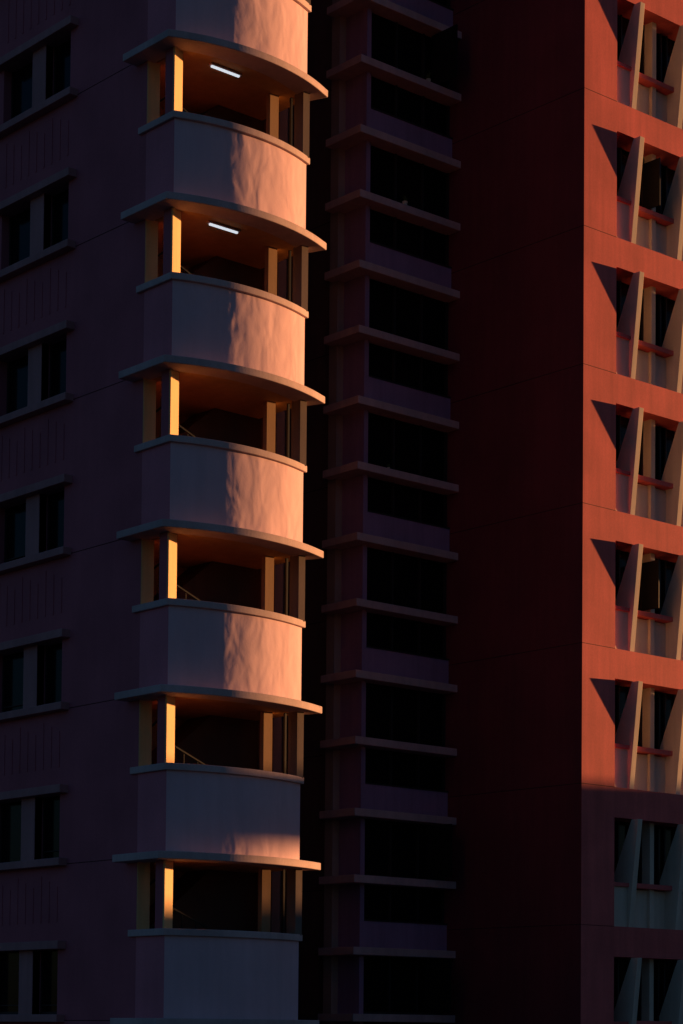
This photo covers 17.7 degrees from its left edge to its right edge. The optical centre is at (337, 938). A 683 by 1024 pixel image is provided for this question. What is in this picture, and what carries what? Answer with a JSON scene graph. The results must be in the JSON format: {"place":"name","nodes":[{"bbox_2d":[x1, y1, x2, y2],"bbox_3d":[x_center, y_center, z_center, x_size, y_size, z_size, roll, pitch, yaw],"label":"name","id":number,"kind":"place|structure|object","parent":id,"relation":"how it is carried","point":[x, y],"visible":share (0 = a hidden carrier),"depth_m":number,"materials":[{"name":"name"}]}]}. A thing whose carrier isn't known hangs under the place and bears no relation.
{"place":"outdoors","nodes":[
{"label":"outdoors","id":0,"kind":"place"},
{"bbox_2d":[135,0,175,1017],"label":"parapet side walls","id":1,"kind":"structure","parent":0,"point":[151,836],"depth_m":37.57,"materials":[{"name":"white paint"}]},
{"bbox_2d":[150,107,190,905],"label":"stairwell walls","id":2,"kind":"structure","parent":0,"point":[178,723],"depth_m":39.97,"materials":[{"name":"grey paint"}]},
{"bbox_2d":[164,0,307,1019],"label":"parapet walls","id":3,"kind":"structure","parent":0,"point":[205,977],"depth_m":37.88,"materials":[{"name":"white paint"}]},
{"bbox_2d":[128,0,310,940],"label":"parapet caps","id":4,"kind":"object","parent":3,"relation":"on","point":[236,127],"visible":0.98,"depth_m":37.77,"materials":[{"name":"white concrete"}]},
{"bbox_2d":[136,46,182,928],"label":"corner pillars","id":5,"kind":"structure","parent":4,"relation":"on","point":[147,546],"depth_m":37.77,"materials":[{"name":"beige paint"}]},
{"bbox_2d":[155,47,172,928],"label":"corner pillar sides","id":6,"kind":"object","parent":4,"relation":"attached to","point":[163,536],"visible":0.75,"depth_m":37.44,"materials":[{"name":"paint"}]},
{"bbox_2d":[255,108,287,932],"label":"stairwell rear wall","id":7,"kind":"structure","parent":0,"point":[278,597],"depth_m":40.17,"materials":[{"name":"beige paint"}]},
{"bbox_2d":[150,50,295,872],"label":"landing slabs","id":8,"kind":"structure","parent":7,"relation":"attached to","point":[206,86],"depth_m":39.18,"materials":[{"name":"paint"}]},
{"bbox_2d":[149,105,263,930],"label":"stair flights","id":9,"kind":"object","parent":8,"relation":"on","point":[217,900],"visible":0.27,"depth_m":39.83,"materials":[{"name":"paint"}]},
{"bbox_2d":[110,29,327,1023],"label":"slab ledges","id":10,"kind":"object","parent":8,"relation":"attached to","point":[296,80],"visible":0.99,"depth_m":37.77,"materials":[{"name":"concrete"}]},
{"bbox_2d":[150,97,292,932],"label":"stair railings","id":11,"kind":"object","parent":8,"relation":"on","point":[286,559],"visible":0.09,"depth_m":39.25,"materials":[{"name":"metal"}]},
{"bbox_2d":[207,221,239,233],"bbox_3d":[-1.996,-12.492,38.422,0.680,0.060,0.070,3,-3,-41],"label":"fluorescent lamp","id":12,"kind":"object","parent":8,"relation":"attached to","point":[223,227],"visible":1,"depth_m":38.39,"materials":[{"name":"white"}]},
{"bbox_2d":[209,62,241,77],"bbox_3d":[-1.971,-15.300,38.540,0.680,0.060,0.070,3,-3,-41],"label":"fluorescent lamp","id":13,"kind":"object","parent":8,"relation":"attached to","point":[224,70],"visible":1,"depth_m":38.51,"materials":[{"name":"white"}]},
{"bbox_2d":[258,93,278,931],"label":"pillars","id":14,"kind":"structure","parent":8,"relation":"on","point":[267,571],"depth_m":39.25,"materials":[{"name":"beige paint"}]},
{"bbox_2d":[286,0,310,935],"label":"end fin walls","id":15,"kind":"structure","parent":8,"relation":"on","point":[297,562],"depth_m":39.18,"materials":[{"name":"paint"}]},
{"bbox_2d":[285,90,330,892],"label":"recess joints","id":16,"kind":"object","parent":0,"point":[305,493],"visible":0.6,"depth_m":45.91,"materials":[{"name":"beige concrete"}]},
{"bbox_2d":[337,0,452,1023],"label":"bay walls","id":17,"kind":"structure","parent":0,"point":[355,929],"depth_m":45.27,"materials":[{"name":"grey paint"}]},
{"bbox_2d":[323,0,345,1023],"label":"bay pilaster","id":18,"kind":"object","parent":17,"relation":"attached to","point":[333,629],"visible":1,"depth_m":45.35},
{"bbox_2d":[318,0,461,1022],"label":"bay ledges","id":19,"kind":"object","parent":17,"relation":"attached to","point":[377,69],"visible":0.98,"depth_m":45.33,"materials":[{"name":"grey concrete"}]},
{"bbox_2d":[363,0,453,1023],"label":"bay window frames","id":20,"kind":"structure","parent":17,"relation":"in","point":[415,1012],"depth_m":45.95,"materials":[{"name":"black metal"}]},
{"bbox_2d":[363,0,446,1023],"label":"bay window glass","id":21,"kind":"object","parent":20,"relation":"in","point":[402,990],"visible":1,"depth_m":45.84,"materials":[{"name":"black glass"}]},
{"bbox_2d":[402,194,407,204],"bbox_3d":[1.397,-15.428,45.729,0.183,0.274,0.174,2,-3,-34],"label":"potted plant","id":22,"kind":"object","parent":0,"point":[405,201],"visible":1,"depth_m":45.69,"materials":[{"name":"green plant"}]},
{"bbox_2d":[425,72,431,80],"bbox_3d":[1.930,-18.201,46.254,0.164,0.251,0.149,-1,-3,36],"label":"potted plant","id":23,"kind":"object","parent":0,"point":[428,77],"visible":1,"depth_m":46.23,"materials":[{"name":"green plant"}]},
{"bbox_2d":[443,0,682,1023],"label":"red apartment block","id":24,"kind":"structure","parent":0,"point":[563,902],"depth_m":44.98,"materials":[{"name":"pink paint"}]},
{"bbox_2d":[614,15,676,1020],"bbox_3d":[14.234,-0.158,52.397,24.160,48.980,0.180,3,-3,-41],"label":"window glass red","id":25,"kind":"structure","parent":24,"relation":"in","point":[623,826],"depth_m":45.80,"materials":[{"name":"black glass"}]},
{"bbox_2d":[616,15,675,1020],"bbox_3d":[14.412,-1.379,52.428,23.045,40.600,0.050,3,-3,-41],"label":"window frames red","id":26,"kind":"structure","parent":24,"relation":"in","point":[620,16],"depth_m":45.69,"materials":[{"name":"metal"}]},
{"label":"ground","id":27,"kind":"structure","parent":0,"visible":0},
{"bbox_2d":[0,0,147,1023],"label":"wall","id":28,"kind":"structure","parent":27,"relation":"on","point":[101,462],"depth_m":39.15,"materials":[{"name":"paint"}]},
{"bbox_2d":[0,47,63,1013],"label":"window frames","id":29,"kind":"structure","parent":28,"relation":"in","point":[48,539],"depth_m":40.77,"materials":[{"name":"grey metal"}]},
{"bbox_2d":[0,39,70,1011],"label":"window glass","id":30,"kind":"object","parent":29,"relation":"in","point":[14,664],"visible":0.56,"depth_m":40.89,"materials":[{"name":"black glass"}]},
{"bbox_2d":[0,0,69,924],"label":"wall ribs","id":31,"kind":"object","parent":28,"relation":"attached to","point":[31,469],"depth_m":40.55,"materials":[{"name":"paint"}]},
{"bbox_2d":[18,45,52,1013],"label":"window piers","id":32,"kind":"object","parent":28,"relation":"attached to","point":[32,545],"depth_m":40.45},
{"bbox_2d":[0,15,78,1021],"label":"window hoods and sills","id":33,"kind":"object","parent":28,"relation":"attached to","point":[21,56],"visible":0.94,"depth_m":40.27,"materials":[{"name":"grey concrete"}]},
{"bbox_2d":[280,107,292,932],"bbox_3d":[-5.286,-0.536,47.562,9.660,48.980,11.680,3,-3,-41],"label":"pillar","id":34,"kind":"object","parent":27,"relation":"on","point":[284,563],"visible":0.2,"depth_m":46.44,"materials":[{"name":"brown paint"}]},
{"bbox_2d":[285,0,331,1023],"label":"recess wall","id":35,"kind":"structure","parent":34,"relation":"attached to","point":[315,519],"depth_m":45.92,"materials":[{"name":"grey paint"}]}
]}

